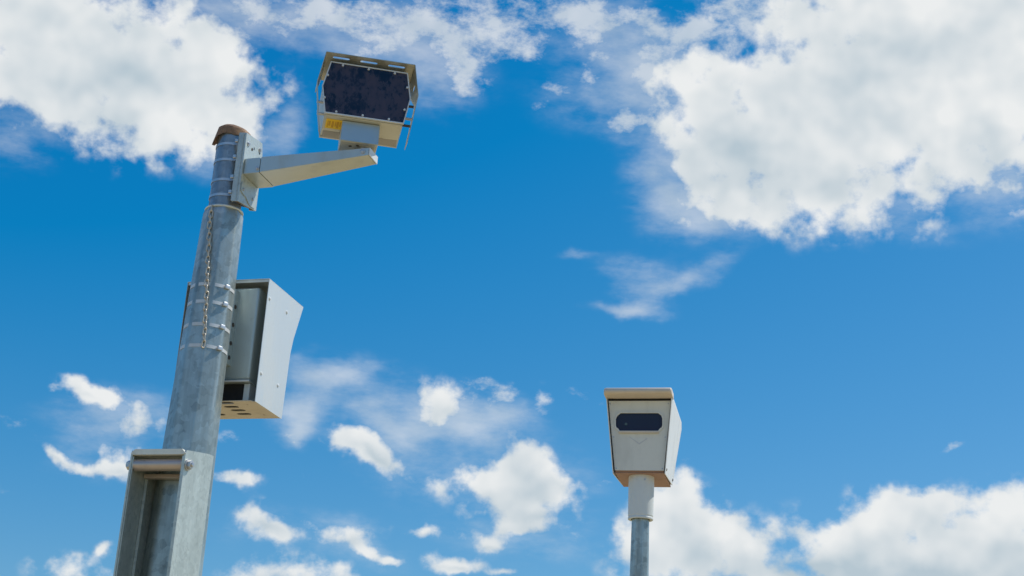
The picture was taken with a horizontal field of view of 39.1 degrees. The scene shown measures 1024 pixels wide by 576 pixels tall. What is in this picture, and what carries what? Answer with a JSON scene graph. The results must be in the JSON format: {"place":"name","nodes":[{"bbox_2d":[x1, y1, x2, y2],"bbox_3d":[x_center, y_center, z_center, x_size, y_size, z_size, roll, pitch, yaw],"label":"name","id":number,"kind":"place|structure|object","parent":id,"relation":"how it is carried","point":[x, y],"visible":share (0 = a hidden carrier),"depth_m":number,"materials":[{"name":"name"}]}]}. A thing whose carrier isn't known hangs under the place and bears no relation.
{"place":"outdoors","nodes":[
{"label":"outdoors","id":0,"kind":"place"},
{"bbox_2d":[0,0,1023,575],"label":"sky","id":1,"kind":"structure","parent":0,"point":[801,222],"materials":[{"name":"blue"}]},
{"label":"ground","id":2,"kind":"structure","parent":0,"visible":0},
{"bbox_3d":[0.643,4.755,8.141,0.600,0.252,0.600,-1,-20,12],"label":"footing","id":3,"kind":"object","parent":2,"relation":"on","visible":0},
{"bbox_2d":[628,474,653,575],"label":"camera pole","id":4,"kind":"object","parent":3,"relation":"on","point":[640,499],"visible":1,"depth_m":9.26,"materials":[{"name":"metal"}]},
{"bbox_2d":[604,388,681,486],"bbox_3d":[0.869,1.010,9.537,0.441,0.529,0.727,-1,-20,12],"label":"box camera","id":5,"kind":"object","parent":4,"relation":"on","point":[645,426],"visible":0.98,"depth_m":9.35,"materials":[{"name":"paint"}]},
{"bbox_2d":[614,411,663,431],"bbox_3d":[0.825,0.870,9.354,0.321,0.132,0.029,-1,-20,12],"label":"window frame","id":6,"kind":"structure","parent":5,"relation":"in","point":[647,411],"depth_m":9.36,"materials":[{"name":"paint"}]},
{"bbox_2d":[616,413,661,430],"bbox_3d":[0.828,0.875,9.366,0.313,0.124,0.023,-1,-20,12],"label":"window glass","id":7,"kind":"structure","parent":5,"relation":"in","point":[635,421],"depth_m":9.37,"materials":[{"name":"black glass"}]},
{"bbox_3d":[-1.600,3.640,5.408,0.800,0.252,0.800,-2,-21,15],"label":"footing","id":8,"kind":"object","parent":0,"visible":0},
{"bbox_2d":[113,124,249,575],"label":"hinged pole","id":9,"kind":"object","parent":8,"relation":"on","point":[165,517],"visible":0.94,"depth_m":6.38,"materials":[{"name":"metal"}]},
{"bbox_2d":[201,204,213,347],"bbox_3d":[-1.405,-0.062,6.631,0.082,0.717,0.029,-8,-23,28],"label":"chain","id":10,"kind":"object","parent":9,"relation":"hanging from","point":[206,280],"visible":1,"depth_m":6.61,"materials":[{"name":"metal"}]},
{"bbox_2d":[175,278,302,418],"bbox_3d":[-1.348,0.274,6.850,0.433,0.606,0.664,-2,-21,15],"label":"equipment cabinet","id":11,"kind":"object","parent":9,"relation":"attached to","point":[266,314],"visible":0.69,"depth_m":6.80,"materials":[{"name":"metal"}]},
{"bbox_2d":[209,132,377,210],"bbox_3d":[-1.039,-0.562,6.831,0.821,0.379,0.199,-2,-21,15],"label":"bracket arm","id":12,"kind":"object","parent":9,"relation":"attached to","point":[254,171],"visible":0.88,"depth_m":6.79},
{"bbox_2d":[315,51,418,152],"bbox_3d":[-0.705,-0.828,6.830,0.475,0.427,0.315,7,-20,-10],"label":"traffic camera","id":13,"kind":"object","parent":12,"relation":"on","point":[360,105],"visible":0.91,"depth_m":6.75,"materials":[{"name":"paint"}]}
]}

